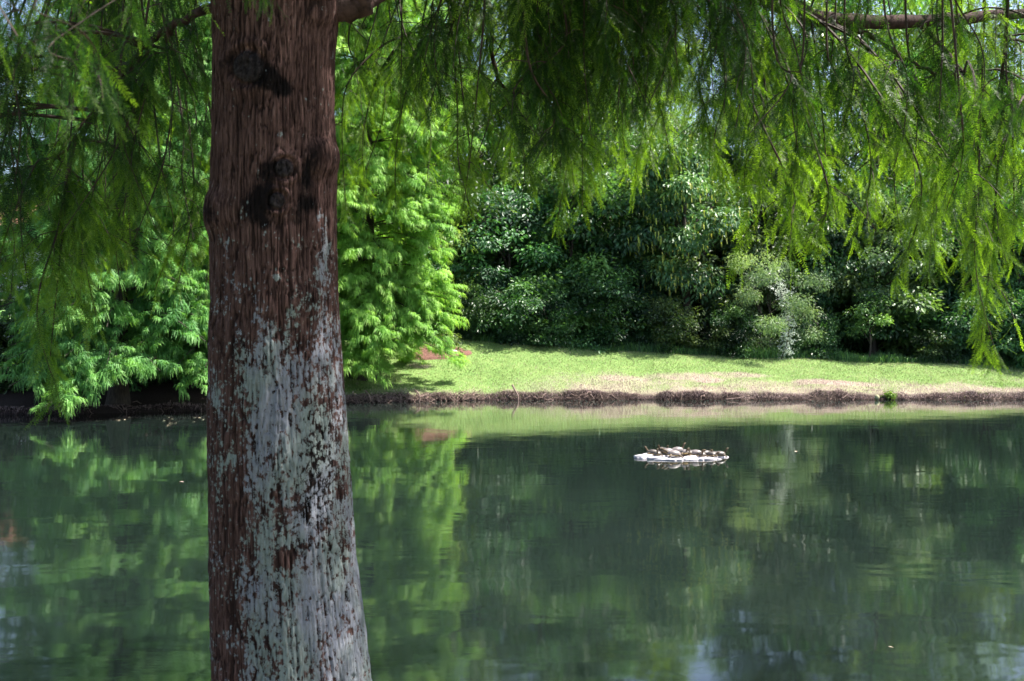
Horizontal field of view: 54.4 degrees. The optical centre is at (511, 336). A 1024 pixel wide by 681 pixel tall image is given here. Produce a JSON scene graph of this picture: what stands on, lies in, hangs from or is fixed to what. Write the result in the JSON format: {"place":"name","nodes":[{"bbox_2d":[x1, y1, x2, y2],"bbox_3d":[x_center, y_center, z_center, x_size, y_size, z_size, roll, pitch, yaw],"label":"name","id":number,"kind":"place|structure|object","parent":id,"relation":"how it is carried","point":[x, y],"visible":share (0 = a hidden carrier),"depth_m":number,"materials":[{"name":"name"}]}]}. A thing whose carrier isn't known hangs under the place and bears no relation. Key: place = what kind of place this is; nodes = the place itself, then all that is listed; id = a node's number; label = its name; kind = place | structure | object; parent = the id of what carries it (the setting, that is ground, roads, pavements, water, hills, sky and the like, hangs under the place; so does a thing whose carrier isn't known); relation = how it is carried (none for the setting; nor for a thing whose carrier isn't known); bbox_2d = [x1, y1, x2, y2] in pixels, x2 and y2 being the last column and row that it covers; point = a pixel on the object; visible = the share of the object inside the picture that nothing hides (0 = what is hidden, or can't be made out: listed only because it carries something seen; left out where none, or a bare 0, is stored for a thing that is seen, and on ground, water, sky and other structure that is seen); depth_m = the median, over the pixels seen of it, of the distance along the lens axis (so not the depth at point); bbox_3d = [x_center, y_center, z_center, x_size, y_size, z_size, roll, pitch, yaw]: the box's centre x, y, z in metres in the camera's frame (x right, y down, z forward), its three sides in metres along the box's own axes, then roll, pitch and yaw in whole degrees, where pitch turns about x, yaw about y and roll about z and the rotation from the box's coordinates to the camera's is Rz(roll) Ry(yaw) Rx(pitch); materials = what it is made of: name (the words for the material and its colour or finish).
{"place":"outdoors","nodes":[
{"label":"outdoors","id":0,"kind":"place"},
{"bbox_2d":[0,400,1023,680],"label":"water","id":1,"kind":"structure","parent":0,"point":[576,540],"depth_m":10.70,"materials":[{"name":"green liquid"}]},
{"bbox_2d":[634,453,727,460],"bbox_3d":[3.084,2.195,18.091,1.742,0.127,0.899,0,0,0],"label":"foam raft","id":2,"kind":"object","parent":1,"relation":"on","point":[667,457],"visible":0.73,"depth_m":17.86,"materials":[{"name":"white plastic"}]},
{"bbox_2d":[644,446,656,453],"bbox_3d":[2.560,2.082,18.254,0.280,0.152,0.209,0,0,10],"label":"turtle","id":3,"kind":"object","parent":2,"relation":"on","point":[651,451],"visible":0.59,"depth_m":18.21},
{"bbox_2d":[652,449,662,455],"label":"turtle","id":4,"kind":"object","parent":2,"relation":"on","point":[657,452],"visible":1,"depth_m":17.97},
{"bbox_2d":[663,449,683,457],"bbox_3d":[2.887,2.094,17.916,0.355,0.122,0.266,5,-1,-10],"label":"turtle","id":5,"kind":"object","parent":2,"relation":"on","point":[670,453],"visible":1,"depth_m":17.85},
{"bbox_2d":[672,443,685,450],"bbox_3d":[3.066,2.048,18.365,0.312,0.170,0.234,-4,1,-15],"label":"turtle","id":6,"kind":"object","parent":2,"relation":"on","point":[678,448],"visible":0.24,"depth_m":18.32},
{"bbox_2d":[679,448,692,454],"bbox_3d":[3.117,2.090,18.041,0.234,0.107,0.312,0,-14,-25],"label":"turtle","id":7,"kind":"object","parent":2,"relation":"on","point":[684,451],"visible":0.81,"depth_m":17.98},
{"bbox_2d":[688,449,705,455],"bbox_3d":[3.364,2.110,18.136,0.329,0.113,0.246,-3,-1,10],"label":"turtle","id":8,"kind":"object","parent":2,"relation":"on","point":[695,452],"visible":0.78,"depth_m":18.07},
{"bbox_2d":[697,449,707,456],"bbox_3d":[3.430,2.095,17.979,0.209,0.152,0.280,0,0,5],"label":"turtle","id":9,"kind":"object","parent":2,"relation":"on","point":[702,454],"visible":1,"depth_m":17.91},
{"bbox_2d":[706,451,719,456],"bbox_3d":[3.624,2.125,18.039,0.280,0.096,0.209,0,0,30],"label":"turtle","id":10,"kind":"object","parent":2,"relation":"on","point":[711,453],"visible":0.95,"depth_m":17.99},
{"bbox_2d":[716,448,728,456],"bbox_3d":[3.806,2.102,18.162,0.296,0.161,0.221,0,0,-5],"label":"turtle","id":11,"kind":"object","parent":2,"relation":"on","point":[721,453],"visible":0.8,"depth_m":18.10},
{"bbox_2d":[0,337,1023,414],"bbox_3d":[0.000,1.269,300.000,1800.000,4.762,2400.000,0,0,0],"label":"ground","id":12,"kind":"structure","parent":0,"point":[153,394],"depth_m":36.20,"materials":[{"name":"green plant"}]},
{"bbox_2d":[0,310,25,374],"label":"shrub","id":13,"kind":"object","parent":12,"relation":"on","point":[7,344],"visible":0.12,"depth_m":31.80,"materials":[{"name":"green plant"}]},
{"bbox_2d":[0,79,64,321],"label":"woodland tree","id":14,"kind":"object","parent":12,"relation":"on","point":[19,285],"visible":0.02,"depth_m":39.75,"materials":[{"name":"green plant"}]},
{"bbox_2d":[0,312,77,393],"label":"shrub","id":15,"kind":"object","parent":12,"relation":"on","point":[4,386],"visible":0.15,"depth_m":30.68,"materials":[{"name":"green plant"}]},
{"bbox_2d":[9,0,98,288],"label":"sunlit tree","id":16,"kind":"object","parent":12,"relation":"on","point":[43,59],"depth_m":48.06,"materials":[{"name":"green plant"}]},
{"bbox_2d":[0,209,113,336],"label":"house","id":17,"kind":"structure","parent":12,"relation":"on","point":[24,274],"depth_m":58.13,"materials":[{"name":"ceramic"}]},
{"bbox_2d":[22,318,140,386],"bbox_3d":[-13.586,0.611,31.799,4.350,2.813,3.006,-3,-1,-35],"label":"shrub","id":18,"kind":"object","parent":12,"relation":"on","point":[92,341],"visible":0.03,"depth_m":31.11,"materials":[{"name":"green plant"}]},
{"bbox_2d":[0,0,210,417],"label":"cypress","id":19,"kind":"object","parent":12,"relation":"on","point":[123,364],"visible":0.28,"depth_m":27.11,"materials":[{"name":"green plant"}]},
{"bbox_2d":[10,1,206,320],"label":"cypress","id":20,"kind":"object","parent":12,"relation":"on","point":[135,228],"depth_m":39.63,"materials":[{"name":"green plant"}]},
{"bbox_2d":[91,14,211,402],"bbox_3d":[-9.405,-4.049,30.849,7.574,12.181,7.608,0,0,0],"label":"cypress","id":21,"kind":"object","parent":12,"relation":"on","point":[195,361],"visible":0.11,"depth_m":28.51,"materials":[{"name":"green plant"}]},
{"bbox_2d":[106,322,207,391],"bbox_3d":[-11.535,0.351,33.237,4.867,3.286,5.628,2,0,39],"label":"shrub","id":22,"kind":"object","parent":12,"relation":"on","point":[138,382],"visible":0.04,"depth_m":31.72,"materials":[{"name":"green plant"}]},
{"bbox_2d":[155,322,207,382],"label":"shrub","id":23,"kind":"object","parent":12,"relation":"on","point":[179,374],"visible":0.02,"depth_m":32.62,"materials":[{"name":"green plant"}]},
{"bbox_2d":[208,22,402,302],"bbox_3d":[-8.675,-10.553,42.940,8.603,22.018,9.114,0,0,0],"label":"cypress","id":24,"kind":"object","parent":12,"relation":"on","point":[376,229],"depth_m":43.22,"materials":[{"name":"green plant"}]},
{"bbox_2d":[340,183,446,338],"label":"understory tree","id":25,"kind":"object","parent":12,"relation":"on","point":[407,237],"visible":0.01,"depth_m":43.52,"materials":[{"name":"green plant"}]},
{"bbox_2d":[334,0,492,388],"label":"cypress","id":26,"kind":"object","parent":12,"relation":"on","point":[373,320],"visible":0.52,"depth_m":33.85,"materials":[{"name":"green plant"}]},
{"bbox_2d":[413,389,440,401],"bbox_3d":[-2.891,2.011,33.794,0.943,0.482,0.259,0,0,0],"label":"stick","id":27,"kind":"object","parent":12,"relation":"on","point":[423,395],"visible":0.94,"depth_m":33.80,"materials":[{"name":"wood"}]},
{"bbox_2d":[343,22,534,335],"bbox_3d":[-2.954,-7.089,46.714,11.140,14.925,10.141,-5,4,-29],"label":"woodland tree","id":28,"kind":"object","parent":12,"relation":"on","point":[470,122],"visible":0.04,"depth_m":46.11,"materials":[{"name":"green plant"}]},
{"bbox_2d":[411,344,471,359],"bbox_3d":[-2.908,0.622,38.588,2.824,0.647,1.780,0,0,0],"label":"mulch bed","id":29,"kind":"object","parent":12,"relation":"on","point":[428,356],"visible":0.24,"depth_m":38.15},
{"bbox_2d":[435,332,469,351],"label":"bush","id":30,"kind":"object","parent":29,"relation":"on","point":[455,340],"visible":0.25,"depth_m":38.64,"materials":[{"name":"green plant"}]},
{"bbox_2d":[401,165,507,337],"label":"broadleaf tree","id":31,"kind":"object","parent":12,"relation":"on","point":[457,236],"visible":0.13,"depth_m":42.02,"materials":[{"name":"green plant"}]},
{"bbox_2d":[406,157,521,301],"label":"understory tree","id":32,"kind":"object","parent":12,"relation":"on","point":[513,245],"visible":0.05,"depth_m":44.26,"materials":[{"name":"green plant"}]},
{"bbox_2d":[431,279,499,340],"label":"shrub","id":33,"kind":"object","parent":12,"relation":"on","point":[480,303],"visible":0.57,"depth_m":40.22,"materials":[{"name":"green plant"}]},
{"bbox_2d":[428,71,509,192],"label":"woodland tree","id":34,"kind":"object","parent":12,"relation":"on","point":[482,153],"depth_m":53.47,"materials":[{"name":"green plant"}]},
{"bbox_2d":[340,0,609,264],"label":"sunlit tree","id":35,"kind":"object","parent":12,"relation":"on","point":[487,147],"visible":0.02,"depth_m":49.61,"materials":[{"name":"green plant"}]},
{"bbox_2d":[454,271,519,341],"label":"shrub","id":36,"kind":"object","parent":12,"relation":"on","point":[486,289],"visible":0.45,"depth_m":40.61,"materials":[{"name":"green plant"}]},
{"bbox_2d":[424,180,563,334],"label":"broadleaf tree","id":37,"kind":"object","parent":12,"relation":"on","point":[538,255],"visible":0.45,"depth_m":41.77,"materials":[{"name":"green plant"}]},
{"bbox_2d":[0,0,1023,680],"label":"bald cypress","id":38,"kind":"object","parent":12,"relation":"on","point":[286,602],"visible":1,"depth_m":4.15,"materials":[{"name":"green plant"}]},
{"bbox_2d":[0,389,1023,414],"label":"bank thatch","id":39,"kind":"object","parent":12,"relation":"on","point":[477,394],"visible":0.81,"depth_m":34.74,"materials":[{"name":"brown plant"}]},
{"bbox_2d":[0,389,1023,413],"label":"bank roots","id":40,"kind":"object","parent":12,"relation":"on","point":[469,398],"visible":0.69,"depth_m":34.15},
{"bbox_2d":[454,163,581,324],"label":"understory tree","id":41,"kind":"object","parent":12,"relation":"on","point":[520,178],"visible":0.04,"depth_m":44.76,"materials":[{"name":"green plant"}]},
{"bbox_2d":[438,73,612,283],"bbox_3d":[1.062,-6.360,48.430,9.802,13.684,9.925,0,-3,-10],"label":"woodland tree","id":42,"kind":"object","parent":12,"relation":"on","point":[503,151],"visible":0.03,"depth_m":47.48,"materials":[{"name":"green plant"}]},
{"bbox_2d":[475,275,579,345],"bbox_3d":[0.539,-0.845,41.146,4.496,3.511,3.598,1,0,-37],"label":"shrub","id":43,"kind":"object","parent":12,"relation":"on","point":[522,290],"visible":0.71,"depth_m":40.30,"materials":[{"name":"green plant"}]},
{"bbox_2d":[525,314,550,344],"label":"bush","id":44,"kind":"object","parent":12,"relation":"on","point":[532,328],"visible":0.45,"depth_m":40.61,"materials":[{"name":"green plant"}]},
{"bbox_2d":[508,294,582,347],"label":"shrub","id":45,"kind":"object","parent":12,"relation":"on","point":[564,310],"visible":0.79,"depth_m":40.37,"materials":[{"name":"green plant"}]},
{"bbox_2d":[484,47,649,183],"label":"woodland tree","id":46,"kind":"object","parent":12,"relation":"on","point":[536,127],"depth_m":52.42,"materials":[{"name":"green plant"}]},
{"bbox_2d":[492,154,654,345],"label":"broadleaf tree","id":47,"kind":"object","parent":12,"relation":"on","point":[545,270],"visible":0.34,"depth_m":42.33,"materials":[{"name":"green plant"}]},
{"bbox_2d":[492,176,659,321],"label":"understory tree","id":48,"kind":"object","parent":12,"relation":"on","point":[586,244],"visible":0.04,"depth_m":44.49,"materials":[{"name":"green plant"}]},
{"bbox_2d":[522,268,631,347],"bbox_3d":[2.861,-0.870,41.851,5.396,4.057,3.507,0,0,28],"label":"shrub","id":49,"kind":"object","parent":12,"relation":"on","point":[605,312],"visible":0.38,"depth_m":40.85,"materials":[{"name":"green plant"}]},
{"bbox_2d":[556,85,645,232],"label":"woodland tree","id":50,"kind":"object","parent":12,"relation":"on","point":[608,113],"visible":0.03,"depth_m":48.34,"materials":[{"name":"green plant"}]},
{"bbox_2d":[537,57,665,283],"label":"woodland tree","id":51,"kind":"object","parent":12,"relation":"on","point":[615,124],"visible":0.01,"depth_m":52.07,"materials":[{"name":"green plant"}]},
{"bbox_2d":[546,256,671,354],"bbox_3d":[3.399,-1.092,42.302,6.539,4.810,5.556,0,0,15],"label":"shrub","id":52,"kind":"object","parent":12,"relation":"on","point":[619,286],"visible":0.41,"depth_m":41.14,"materials":[{"name":"green plant"}]},
{"bbox_2d":[506,14,715,193],"bbox_3d":[4.898,-9.690,55.753,13.145,20.445,12.082,0,0,-35],"label":"sunlit tree","id":53,"kind":"object","parent":12,"relation":"on","point":[661,96],"depth_m":53.27,"materials":[{"name":"green plant"}]},
{"bbox_2d":[539,138,695,337],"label":"broadleaf tree","id":54,"kind":"object","parent":12,"relation":"on","point":[643,271],"visible":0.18,"depth_m":43.12,"materials":[{"name":"green plant"}]},
{"bbox_2d":[575,286,670,351],"bbox_3d":[4.456,-0.674,41.778,4.578,3.348,3.293,0,0,29],"label":"shrub","id":55,"kind":"object","parent":12,"relation":"on","point":[632,303],"visible":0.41,"depth_m":41.17,"materials":[{"name":"green plant"}]},
{"bbox_2d":[585,213,679,346],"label":"understory tree","id":56,"kind":"object","parent":12,"relation":"on","point":[618,260],"visible":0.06,"depth_m":43.83,"materials":[{"name":"green plant"}]},
{"bbox_2d":[626,293,706,354],"bbox_3d":[6.238,-0.304,41.230,3.875,3.003,2.247,6,6,39],"label":"shrub","id":57,"kind":"object","parent":12,"relation":"on","point":[670,308],"visible":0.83,"depth_m":40.75,"materials":[{"name":"green plant"}]},
{"bbox_2d":[594,110,742,346],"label":"woodland tree","id":58,"kind":"object","parent":12,"relation":"on","point":[678,131],"visible":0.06,"depth_m":45.33,"materials":[{"name":"green plant"}]},
{"bbox_2d":[633,186,716,348],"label":"understory tree","id":59,"kind":"object","parent":12,"relation":"on","point":[678,258],"visible":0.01,"depth_m":49.61,"materials":[{"name":"green plant"}]},
{"bbox_2d":[637,44,729,184],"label":"sunlit tree","id":60,"kind":"object","parent":12,"relation":"on","point":[678,108],"visible":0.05,"depth_m":60.61,"materials":[{"name":"green plant"}]},
{"bbox_2d":[608,126,768,348],"bbox_3d":[7.554,-4.043,42.472,7.040,9.953,5.381,0,0,3],"label":"catkin tree","id":61,"kind":"object","parent":12,"relation":"on","point":[685,218],"visible":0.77,"depth_m":41.65,"materials":[{"name":"green plant"}]},
{"bbox_2d":[682,240,716,346],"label":"understory tree","id":62,"kind":"object","parent":12,"relation":"on","point":[712,280],"visible":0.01,"depth_m":49.09,"materials":[{"name":"green plant"}]},
{"bbox_2d":[693,322,736,357],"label":"bush","id":63,"kind":"object","parent":12,"relation":"on","point":[716,338],"visible":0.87,"depth_m":40.60,"materials":[{"name":"green plant"}]},
{"bbox_2d":[704,299,767,357],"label":"shrub","id":64,"kind":"object","parent":12,"relation":"on","point":[734,311],"visible":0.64,"depth_m":40.60,"materials":[{"name":"green plant"}]},
{"bbox_2d":[687,85,806,205],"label":"woodland tree","id":65,"kind":"object","parent":12,"relation":"on","point":[732,145],"visible":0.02,"depth_m":50.18,"materials":[{"name":"green plant"}]},
{"bbox_2d":[663,173,835,351],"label":"broadleaf tree","id":66,"kind":"object","parent":12,"relation":"on","point":[757,236],"visible":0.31,"depth_m":42.49,"materials":[{"name":"green plant"}]},
{"bbox_2d":[711,216,789,345],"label":"understory tree","id":67,"kind":"object","parent":12,"relation":"on","point":[719,262],"visible":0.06,"depth_m":44.16,"materials":[{"name":"green plant"}]},
{"bbox_2d":[700,58,830,199],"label":"woodland tree","id":68,"kind":"object","parent":12,"relation":"on","point":[736,158],"visible":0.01,"depth_m":49.95,"materials":[{"name":"green plant"}]},
{"bbox_2d":[719,249,834,357],"bbox_3d":[10.449,-1.264,41.394,4.056,4.709,4.919,0,0,-38],"label":"pale shrub","id":69,"kind":"object","parent":12,"relation":"on","point":[756,298],"visible":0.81,"depth_m":40.80,"materials":[{"name":"green plant"}]},
{"bbox_2d":[767,278,800,359],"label":"vine","id":70,"kind":"object","parent":69,"relation":"hanging from","point":[785,334],"visible":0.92,"depth_m":40.38,"materials":[{"name":"green plant"}]},
{"bbox_2d":[697,144,870,352],"bbox_3d":[11.946,-3.413,45.378,7.838,10.340,7.662,0,0,2],"label":"broadleaf tree","id":71,"kind":"object","parent":12,"relation":"on","point":[851,282],"visible":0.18,"depth_m":43.27,"materials":[{"name":"green plant"}]},
{"bbox_2d":[705,0,896,324],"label":"woodland tree","id":72,"kind":"object","parent":12,"relation":"on","point":[732,159],"visible":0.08,"depth_m":46.12,"materials":[{"name":"green plant"}]},
{"bbox_2d":[783,308,843,359],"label":"shrub","id":73,"kind":"object","parent":12,"relation":"on","point":[825,322],"visible":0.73,"depth_m":40.98,"materials":[{"name":"green plant"}]},
{"bbox_2d":[759,208,884,353],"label":"understory tree","id":74,"kind":"object","parent":12,"relation":"on","point":[825,301],"visible":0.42,"depth_m":42.83,"materials":[{"name":"green plant"}]},
{"bbox_2d":[734,0,925,312],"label":"sunlit tree","id":75,"kind":"object","parent":12,"relation":"on","point":[832,8],"visible":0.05,"depth_m":47.61,"materials":[{"name":"green plant"}]},
{"bbox_2d":[774,182,951,357],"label":"understory tree","id":76,"kind":"object","parent":12,"relation":"on","point":[920,305],"visible":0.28,"depth_m":42.78,"materials":[{"name":"green plant"}]},
{"bbox_2d":[842,290,894,357],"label":"sapling","id":77,"kind":"object","parent":12,"relation":"on","point":[869,315],"visible":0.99,"depth_m":40.92,"materials":[{"name":"green plant"}]},
{"bbox_2d":[815,72,931,354],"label":"woodland tree","id":78,"kind":"object","parent":12,"relation":"on","point":[880,163],"visible":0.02,"depth_m":53.48,"materials":[{"name":"green plant"}]},
{"bbox_2d":[805,180,957,356],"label":"broadleaf tree","id":79,"kind":"object","parent":12,"relation":"on","point":[880,259],"visible":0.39,"depth_m":42.08,"materials":[{"name":"green plant"}]},
{"bbox_2d":[780,0,985,355],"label":"woodland tree","id":80,"kind":"object","parent":12,"relation":"on","point":[838,132],"visible":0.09,"depth_m":45.33,"materials":[{"name":"green plant"}]},
{"bbox_2d":[882,389,897,399],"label":"weed","id":81,"kind":"object","parent":12,"relation":"on","point":[890,395],"visible":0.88,"depth_m":34.72,"materials":[{"name":"green plant"}]},
{"bbox_2d":[838,128,961,209],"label":"woodland tree","id":82,"kind":"object","parent":12,"relation":"on","point":[879,162],"depth_m":56.19,"materials":[{"name":"green plant"}]},
{"bbox_2d":[849,190,983,356],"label":"broadleaf tree","id":83,"kind":"object","parent":12,"relation":"on","point":[924,321],"visible":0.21,"depth_m":43.31,"materials":[{"name":"green plant"}]},
{"bbox_2d":[814,0,1018,223],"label":"sunlit tree","id":84,"kind":"object","parent":12,"relation":"on","point":[906,83],"visible":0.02,"depth_m":54.80,"materials":[{"name":"green plant"}]},
{"bbox_2d":[882,272,961,350],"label":"understory tree","id":85,"kind":"object","parent":12,"relation":"on","point":[941,285],"depth_m":47.27,"materials":[{"name":"green plant"}]},
{"bbox_2d":[849,30,1018,293],"bbox_3d":[22.191,-7.596,53.833,8.115,17.728,11.574,2,-2,-25],"label":"woodland tree","id":86,"kind":"object","parent":12,"relation":"on","point":[915,124],"depth_m":52.44,"materials":[{"name":"green plant"}]},
{"bbox_2d":[906,328,963,364],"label":"bush","id":87,"kind":"object","parent":12,"relation":"on","point":[928,353],"visible":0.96,"depth_m":40.67,"materials":[{"name":"green plant"}]},
{"bbox_2d":[904,191,1023,356],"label":"understory tree","id":88,"kind":"object","parent":12,"relation":"on","point":[1013,278],"visible":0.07,"depth_m":43.02,"materials":[{"name":"green plant"}]},
{"bbox_2d":[930,289,1023,365],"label":"shrub","id":89,"kind":"object","parent":12,"relation":"on","point":[1005,345],"visible":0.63,"depth_m":40.41,"materials":[{"name":"green plant"}]},
{"bbox_2d":[930,0,1023,208],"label":"sunlit tree","id":90,"kind":"object","parent":12,"relation":"on","point":[1020,6],"visible":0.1,"depth_m":49.61,"materials":[{"name":"green plant"}]},
{"bbox_2d":[943,182,1023,354],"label":"broadleaf tree","id":91,"kind":"object","parent":12,"relation":"on","point":[1016,248],"visible":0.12,"depth_m":42.37,"materials":[{"name":"green plant"}]},
{"bbox_2d":[950,242,1023,357],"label":"understory tree","id":92,"kind":"object","parent":12,"relation":"on","point":[1017,256],"visible":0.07,"depth_m":42.92,"materials":[{"name":"green plant"}]},
{"bbox_2d":[989,286,1023,369],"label":"shrub","id":93,"kind":"object","parent":12,"relation":"on","point":[1021,358],"visible":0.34,"depth_m":39.91,"materials":[{"name":"green plant"}]},
{"bbox_2d":[0,0,1023,195],"label":"sky","id":94,"kind":"structure","parent":0,"point":[989,2],"materials":[{"name":"white"}]},
{"bbox_2d":[450,334,1021,366],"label":"tall grass","id":95,"kind":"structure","parent":0,"point":[837,356],"depth_m":40.59,"materials":[{"name":"green plant"}]}
]}

